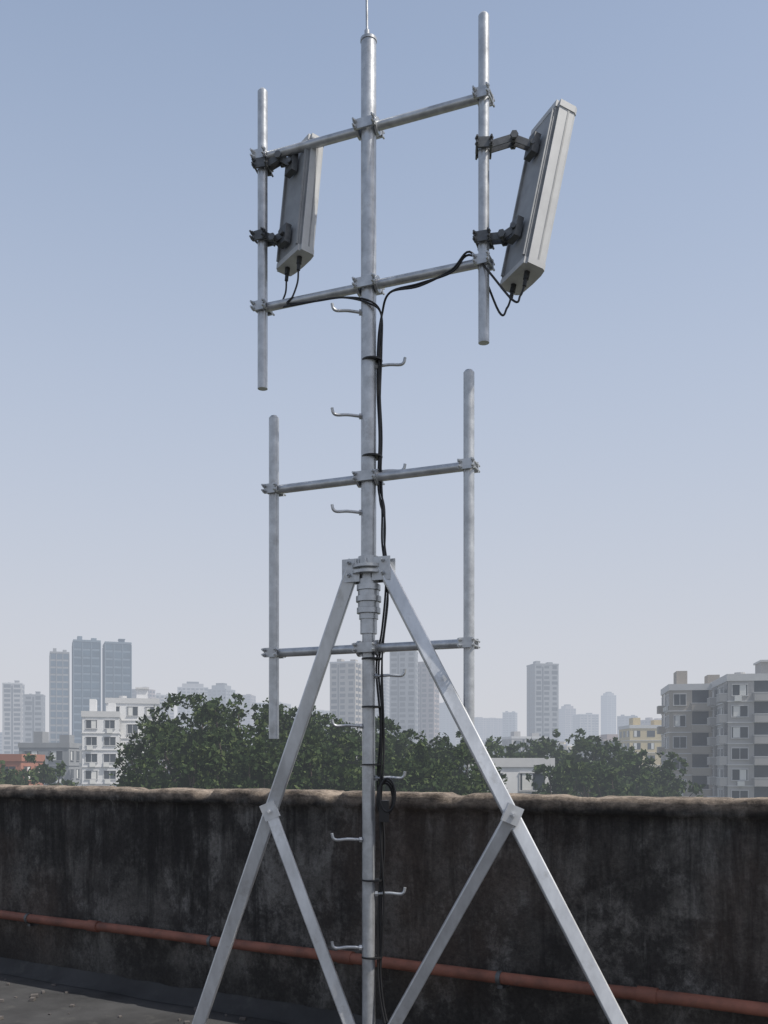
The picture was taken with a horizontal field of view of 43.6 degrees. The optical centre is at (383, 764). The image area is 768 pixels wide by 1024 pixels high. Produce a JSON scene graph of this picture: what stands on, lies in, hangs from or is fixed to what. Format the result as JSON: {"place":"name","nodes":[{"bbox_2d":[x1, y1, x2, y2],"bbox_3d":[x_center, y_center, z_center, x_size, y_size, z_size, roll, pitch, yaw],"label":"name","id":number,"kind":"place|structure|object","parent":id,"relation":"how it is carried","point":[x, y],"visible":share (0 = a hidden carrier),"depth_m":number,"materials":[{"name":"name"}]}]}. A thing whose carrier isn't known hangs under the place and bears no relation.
{"place":"outdoors","nodes":[
{"label":"outdoors","id":0,"kind":"place"},
{"bbox_2d":[0,732,1,753],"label":"building","id":1,"kind":"structure","parent":0,"point":[0,742],"depth_m":1038.45,"materials":[{"name":"grey concrete"}]},
{"bbox_2d":[2,680,24,753],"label":"apartment tower","id":2,"kind":"structure","parent":0,"point":[12,716],"depth_m":700.07,"materials":[{"name":"concrete"}]},
{"bbox_2d":[0,754,44,784],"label":"red brick house","id":3,"kind":"structure","parent":0,"point":[16,761],"depth_m":120.00,"materials":[{"name":"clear brick"}]},
{"bbox_2d":[49,648,69,742],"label":"office tower","id":4,"kind":"structure","parent":0,"point":[59,693],"depth_m":500.42,"materials":[{"name":"blue glass"}]},
{"bbox_2d":[72,636,100,743],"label":"office tower","id":5,"kind":"structure","parent":0,"point":[86,670],"depth_m":430.11,"materials":[{"name":"blue glass"}]},
{"bbox_2d":[79,699,122,785],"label":"white apartment building","id":6,"kind":"structure","parent":0,"point":[102,732],"depth_m":150.14,"materials":[{"name":"clear concrete"}]},
{"bbox_2d":[102,639,131,710],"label":"office tower","id":7,"kind":"structure","parent":0,"point":[116,669],"depth_m":450.74,"materials":[{"name":"blue glass"}]},
{"bbox_2d":[105,687,159,775],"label":"white apartment building","id":8,"kind":"structure","parent":0,"point":[132,710],"depth_m":162.17,"materials":[{"name":"clear concrete"}]},
{"bbox_2d":[132,689,154,697],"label":"apartment tower","id":9,"kind":"structure","parent":0,"point":[151,693],"depth_m":903.08,"materials":[{"name":"concrete"}]},
{"bbox_2d":[155,693,173,720],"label":"apartment tower","id":10,"kind":"structure","parent":0,"point":[169,712],"depth_m":1000.92,"materials":[{"name":"white concrete"}]},
{"bbox_2d":[177,682,207,728],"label":"apartment tower","id":11,"kind":"structure","parent":0,"point":[188,688],"depth_m":1049.80,"materials":[{"name":"concrete"}]},
{"bbox_2d":[207,683,234,726],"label":"apartment tower","id":12,"kind":"structure","parent":0,"point":[217,690],"depth_m":1002.23,"materials":[{"name":"grey concrete"}]},
{"bbox_2d":[235,694,255,744],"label":"apartment tower","id":13,"kind":"structure","parent":0,"point":[249,699],"depth_m":1199.41,"materials":[{"name":"concrete"}]},
{"bbox_2d":[256,702,290,732],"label":"apartment tower","id":14,"kind":"structure","parent":0,"point":[285,708],"depth_m":1305.00,"materials":[{"name":"grey concrete"}]},
{"bbox_2d":[291,710,329,726],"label":"apartment tower","id":15,"kind":"structure","parent":0,"point":[325,712],"depth_m":1205.65,"materials":[{"name":"concrete"}]},
{"bbox_2d":[375,677,389,733],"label":"apartment tower","id":16,"kind":"structure","parent":0,"point":[386,685],"depth_m":899.61,"materials":[{"name":"concrete"}]},
{"bbox_2d":[0,0,767,736],"label":"sky","id":17,"kind":"structure","parent":0,"point":[621,404],"materials":[{"name":"blue"}]},
{"bbox_2d":[390,651,417,751],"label":"apartment tower","id":18,"kind":"structure","parent":0,"point":[404,701],"depth_m":600.00,"materials":[{"name":"grey concrete"}]},
{"bbox_2d":[439,702,451,746],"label":"apartment tower","id":19,"kind":"structure","parent":0,"point":[445,720],"depth_m":1502.14,"materials":[{"name":"grey concrete"}]},
{"bbox_2d":[452,717,461,746],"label":"apartment tower","id":20,"kind":"structure","parent":0,"point":[455,740],"depth_m":1303.74,"materials":[{"name":"grey concrete"}]},
{"bbox_2d":[474,717,502,754],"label":"apartment tower","id":21,"kind":"structure","parent":0,"point":[487,728],"depth_m":1601.40,"materials":[{"name":"concrete"}]},
{"bbox_2d":[502,711,516,736],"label":"apartment tower","id":22,"kind":"structure","parent":0,"point":[509,722],"depth_m":1400.60,"materials":[{"name":"concrete"}]},
{"bbox_2d":[559,704,575,744],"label":"apartment tower","id":23,"kind":"structure","parent":0,"point":[567,712],"depth_m":1501.28,"materials":[{"name":"concrete"}]},
{"bbox_2d":[573,713,598,744],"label":"apartment tower","id":24,"kind":"structure","parent":0,"point":[588,723],"depth_m":1301.10,"materials":[{"name":"grey concrete"}]},
{"bbox_2d":[601,692,615,734],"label":"apartment tower","id":25,"kind":"structure","parent":0,"point":[608,712],"depth_m":1801.48,"materials":[{"name":"concrete"}]},
{"bbox_2d":[617,715,637,738],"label":"apartment tower","id":26,"kind":"structure","parent":0,"point":[622,720],"depth_m":1202.24,"materials":[{"name":"grey concrete"}]},
{"bbox_2d":[618,718,661,795],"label":"yellow apartment building","id":27,"kind":"structure","parent":0,"point":[635,734],"depth_m":260.00,"materials":[{"name":"clear concrete"}]},
{"bbox_2d":[640,717,660,724],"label":"apartment tower","id":28,"kind":"structure","parent":0,"point":[646,721],"depth_m":905.27,"materials":[{"name":"concrete"}]},
{"bbox_2d":[657,671,719,796],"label":"beige apartment building","id":29,"kind":"structure","parent":0,"point":[684,710],"depth_m":135.36,"materials":[{"name":"clear concrete"}]},
{"bbox_2d":[707,660,767,797],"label":"beige apartment building","id":30,"kind":"structure","parent":0,"point":[737,721],"depth_m":122.57,"materials":[{"name":"concrete"}]},
{"label":"ground","id":31,"kind":"structure","parent":0,"visible":0},
{"bbox_2d":[0,760,41,784],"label":"tree","id":32,"kind":"object","parent":31,"relation":"on","point":[11,779],"visible":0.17,"depth_m":90.27,"materials":[{"name":"green plant"}]},
{"bbox_2d":[23,691,45,742],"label":"apartment tower","id":33,"kind":"structure","parent":31,"relation":"on","point":[34,712],"depth_m":650.04,"materials":[{"name":"grey concrete"}]},
{"bbox_2d":[14,752,82,785],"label":"tree","id":34,"kind":"object","parent":31,"relation":"on","point":[46,774],"visible":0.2,"depth_m":99.69,"materials":[{"name":"green plant"}]},
{"bbox_2d":[18,731,81,785],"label":"office building","id":35,"kind":"structure","parent":31,"relation":"on","point":[66,750],"depth_m":175.00,"materials":[{"name":"grey concrete"}]},
{"bbox_2d":[109,733,166,785],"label":"tree","id":36,"kind":"object","parent":31,"relation":"on","point":[124,766],"visible":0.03,"depth_m":69.65,"materials":[{"name":"green plant"}]},
{"bbox_2d":[0,973,285,1023],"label":"rooftop floor","id":37,"kind":"structure","parent":31,"relation":"on","point":[91,1006],"depth_m":6.30,"materials":[{"name":"grey concrete"}]},
{"bbox_2d":[0,979,245,1023],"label":"rubble","id":38,"kind":"object","parent":37,"relation":"on","point":[33,997],"visible":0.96,"depth_m":6.46,"materials":[{"name":"concrete"}]},
{"bbox_2d":[0,957,413,1023],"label":"wall base fillet","id":39,"kind":"object","parent":37,"relation":"on","point":[277,1011],"depth_m":6.50,"materials":[{"name":"grey concrete"}]},
{"bbox_2d":[0,784,767,1023],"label":"parapet wall","id":40,"kind":"structure","parent":37,"relation":"on","point":[667,893],"depth_m":5.55,"materials":[{"name":"concrete"}]},
{"bbox_2d":[0,910,767,1016],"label":"rusty pipe","id":41,"kind":"object","parent":40,"relation":"attached to","point":[642,994],"visible":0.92,"depth_m":5.32,"materials":[{"name":"brown metal"}]},
{"bbox_2d":[192,0,627,1023],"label":"antenna mast","id":42,"kind":"object","parent":37,"relation":"on","point":[368,572],"visible":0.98,"depth_m":4.97,"materials":[{"name":"silver metal"}]},
{"bbox_2d":[249,133,323,281],"bbox_3d":[-0.502,-3.011,5.254,0.398,0.718,0.281,0,0,19],"label":"panel antenna","id":43,"kind":"object","parent":42,"relation":"attached to","point":[293,239],"visible":0.94,"depth_m":5.16,"materials":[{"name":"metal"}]},
{"bbox_2d":[282,280,388,1023],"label":"antenna cable","id":44,"kind":"object","parent":42,"relation":"attached to","point":[369,303],"visible":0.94,"depth_m":4.97,"materials":[{"name":"black rubber"}]},
{"bbox_2d":[286,270,388,1022],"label":"antenna cable","id":45,"kind":"object","parent":42,"relation":"attached to","point":[313,301],"visible":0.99,"depth_m":4.97,"materials":[{"name":"black rubber"}]},
{"bbox_2d":[376,777,395,821],"bbox_3d":[0.011,0.180,4.947,0.104,0.230,0.055,0,0,0],"label":"cable coil","id":46,"kind":"object","parent":42,"relation":"attached to","point":[384,811],"visible":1,"depth_m":4.92,"materials":[{"name":"black rubber"}]},
{"bbox_2d":[378,251,510,1023],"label":"antenna cable","id":47,"kind":"object","parent":42,"relation":"attached to","point":[501,314],"visible":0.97,"depth_m":4.97,"materials":[{"name":"black rubber"}]},
{"bbox_2d":[375,254,524,1023],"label":"antenna cable","id":48,"kind":"object","parent":42,"relation":"attached to","point":[377,393],"visible":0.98,"depth_m":4.97,"materials":[{"name":"black rubber"}]},
{"bbox_2d":[472,99,576,297],"bbox_3d":[0.679,-2.771,4.736,0.491,0.909,0.304,0,0,-15],"label":"panel antenna","id":49,"kind":"object","parent":42,"relation":"attached to","point":[524,237],"visible":0.98,"depth_m":4.67,"materials":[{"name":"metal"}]},
{"bbox_2d":[114,712,192,786],"bbox_3d":[-15.070,4.977,65.785,7.670,17.275,8.528,0,0,0],"label":"tree","id":50,"kind":"object","parent":31,"relation":"on","point":[139,745],"visible":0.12,"depth_m":64.67,"materials":[{"name":"green plant"}]},
{"bbox_2d":[125,722,232,788],"bbox_3d":[-11.455,5.582,54.965,7.391,16.068,7.125,0,0,0],"label":"tree","id":51,"kind":"object","parent":31,"relation":"on","point":[132,776],"visible":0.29,"depth_m":54.15,"materials":[{"name":"green plant"}]},
{"bbox_2d":[118,691,262,787],"bbox_3d":[-12.462,4.357,63.719,10.164,18.514,10.689,0,0,0],"label":"tree","id":52,"kind":"object","parent":31,"relation":"on","point":[151,730],"visible":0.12,"depth_m":63.12,"materials":[{"name":"green plant"}]},
{"bbox_2d":[152,727,272,788],"bbox_3d":[-9.244,5.726,55.074,9.121,15.779,8.623,0,0,0],"label":"tree","id":53,"kind":"object","parent":31,"relation":"on","point":[236,780],"visible":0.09,"depth_m":53.71,"materials":[{"name":"green plant"}]},
{"bbox_2d":[147,692,315,785],"bbox_3d":[-9.759,4.399,61.899,11.217,18.430,11.213,0,0,0],"label":"tree","id":54,"kind":"object","parent":31,"relation":"on","point":[210,712],"visible":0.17,"depth_m":60.10,"materials":[{"name":"green plant"}]},
{"bbox_2d":[193,718,321,789],"bbox_3d":[-7.751,5.491,55.063,8.805,16.250,8.794,0,0,-31],"label":"tree","id":55,"kind":"object","parent":31,"relation":"on","point":[250,756],"visible":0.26,"depth_m":53.38,"materials":[{"name":"green plant"}]},
{"bbox_2d":[204,696,322,778],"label":"tree","id":56,"kind":"object","parent":31,"relation":"on","point":[264,713],"visible":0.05,"depth_m":65.38,"materials":[{"name":"green plant"}]},
{"bbox_2d":[234,729,330,788],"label":"tree","id":57,"kind":"object","parent":31,"relation":"on","point":[274,752],"visible":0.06,"depth_m":55.47,"materials":[{"name":"green plant"}]},
{"bbox_2d":[241,704,358,770],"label":"tree","id":58,"kind":"object","parent":31,"relation":"on","point":[315,722],"visible":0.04,"depth_m":69.62,"materials":[{"name":"green plant"}]},
{"bbox_2d":[263,718,361,784],"bbox_3d":[-4.853,5.167,66.016,10.117,16.896,10.022,0,0,0],"label":"tree","id":59,"kind":"object","parent":31,"relation":"on","point":[326,741],"visible":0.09,"depth_m":64.43,"materials":[{"name":"green plant"}]},
{"bbox_2d":[267,731,383,791],"bbox_3d":[-3.334,5.736,56.319,8.702,15.762,8.969,0,0,0],"label":"tree","id":60,"kind":"object","parent":31,"relation":"on","point":[332,758],"visible":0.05,"depth_m":54.84,"materials":[{"name":"green plant"}]},
{"bbox_2d":[329,659,361,757],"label":"apartment tower","id":61,"kind":"structure","parent":31,"relation":"on","point":[345,691],"depth_m":560.57,"materials":[{"name":"grey concrete"}]},
{"bbox_2d":[313,713,394,766],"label":"tree","id":62,"kind":"object","parent":31,"relation":"on","point":[326,716],"visible":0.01,"depth_m":72.43,"materials":[{"name":"green plant"}]},
{"bbox_2d":[320,744,407,791],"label":"tree","id":63,"kind":"object","parent":31,"relation":"on","point":[351,774],"visible":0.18,"depth_m":54.29,"materials":[{"name":"green plant"}]},
{"bbox_2d":[325,715,432,791],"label":"tree","id":64,"kind":"object","parent":31,"relation":"on","point":[390,726],"visible":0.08,"depth_m":68.90,"materials":[{"name":"green plant"}]},
{"bbox_2d":[358,717,437,790],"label":"tree","id":65,"kind":"object","parent":31,"relation":"on","point":[402,743],"visible":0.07,"depth_m":73.04,"materials":[{"name":"green plant"}]},
{"bbox_2d":[375,740,452,791],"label":"tree","id":66,"kind":"object","parent":31,"relation":"on","point":[420,744],"visible":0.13,"depth_m":56.17,"materials":[{"name":"green plant"}]},
{"bbox_2d":[418,662,438,747],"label":"apartment tower","id":67,"kind":"structure","parent":31,"relation":"on","point":[428,707],"depth_m":660.18,"materials":[{"name":"concrete"}]},
{"bbox_2d":[387,730,487,794],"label":"tree","id":68,"kind":"object","parent":31,"relation":"on","point":[436,755],"visible":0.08,"depth_m":69.43,"materials":[{"name":"green plant"}]},
{"bbox_2d":[401,742,490,794],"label":"tree","id":69,"kind":"object","parent":31,"relation":"on","point":[480,784],"visible":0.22,"depth_m":57.17,"materials":[{"name":"green plant"}]},
{"bbox_2d":[404,735,507,795],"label":"tree","id":70,"kind":"object","parent":31,"relation":"on","point":[445,739],"visible":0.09,"depth_m":69.54,"materials":[{"name":"green plant"}]},
{"bbox_2d":[456,742,504,767],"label":"tree","id":71,"kind":"object","parent":31,"relation":"on","point":[500,753],"visible":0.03,"depth_m":99.50,"materials":[{"name":"green plant"}]},
{"bbox_2d":[462,758,554,793],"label":"office building","id":72,"kind":"structure","parent":31,"relation":"on","point":[515,770],"depth_m":95.14,"materials":[{"name":"white concrete"}]},
{"bbox_2d":[486,735,533,757],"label":"tree","id":73,"kind":"object","parent":31,"relation":"on","point":[510,749],"visible":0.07,"depth_m":109.22,"materials":[{"name":"green plant"}]},
{"bbox_2d":[501,731,547,757],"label":"building","id":74,"kind":"structure","parent":31,"relation":"on","point":[514,737],"depth_m":389.98,"materials":[{"name":"concrete"}]},
{"bbox_2d":[513,736,567,791],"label":"tree","id":75,"kind":"object","parent":31,"relation":"on","point":[533,750],"visible":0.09,"depth_m":119.43,"materials":[{"name":"green plant"}]},
{"bbox_2d":[526,661,558,757],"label":"apartment tower","id":76,"kind":"structure","parent":31,"relation":"on","point":[542,699],"depth_m":640.57,"materials":[{"name":"grey concrete"}]},
{"bbox_2d":[526,757,592,795],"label":"tree","id":77,"kind":"object","parent":31,"relation":"on","point":[544,770],"visible":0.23,"depth_m":89.48,"materials":[{"name":"green plant"}]},
{"bbox_2d":[556,741,573,749],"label":"building","id":78,"kind":"structure","parent":31,"relation":"on","point":[565,745],"depth_m":640.57,"materials":[{"name":"white concrete"}]},
{"bbox_2d":[534,728,608,796],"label":"tree","id":79,"kind":"object","parent":31,"relation":"on","point":[551,749],"visible":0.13,"depth_m":114.73,"materials":[{"name":"green plant"}]},
{"bbox_2d":[548,755,626,797],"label":"tree","id":80,"kind":"object","parent":31,"relation":"on","point":[588,770],"visible":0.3,"depth_m":91.31,"materials":[{"name":"green plant"}]},
{"bbox_2d":[559,735,642,796],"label":"tree","id":81,"kind":"object","parent":31,"relation":"on","point":[595,749],"visible":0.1,"depth_m":109.11,"materials":[{"name":"green plant"}]},
{"bbox_2d":[568,741,634,796],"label":"office building","id":82,"kind":"structure","parent":31,"relation":"on","point":[602,743],"depth_m":230.00,"materials":[{"name":"grey concrete"}]},
{"bbox_2d":[592,734,618,745],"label":"building","id":83,"kind":"structure","parent":31,"relation":"on","point":[608,737],"depth_m":375.37,"materials":[{"name":"concrete"}]},
{"bbox_2d":[589,759,657,796],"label":"tree","id":84,"kind":"object","parent":31,"relation":"on","point":[610,776],"visible":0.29,"depth_m":91.10,"materials":[{"name":"green plant"}]},
{"bbox_2d":[589,742,681,796],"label":"tree","id":85,"kind":"object","parent":31,"relation":"on","point":[615,750],"visible":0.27,"depth_m":103.06,"materials":[{"name":"green plant"}]},
{"bbox_2d":[620,750,706,796],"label":"tree","id":86,"kind":"object","parent":31,"relation":"on","point":[678,784],"visible":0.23,"depth_m":103.90,"materials":[{"name":"green plant"}]}
]}

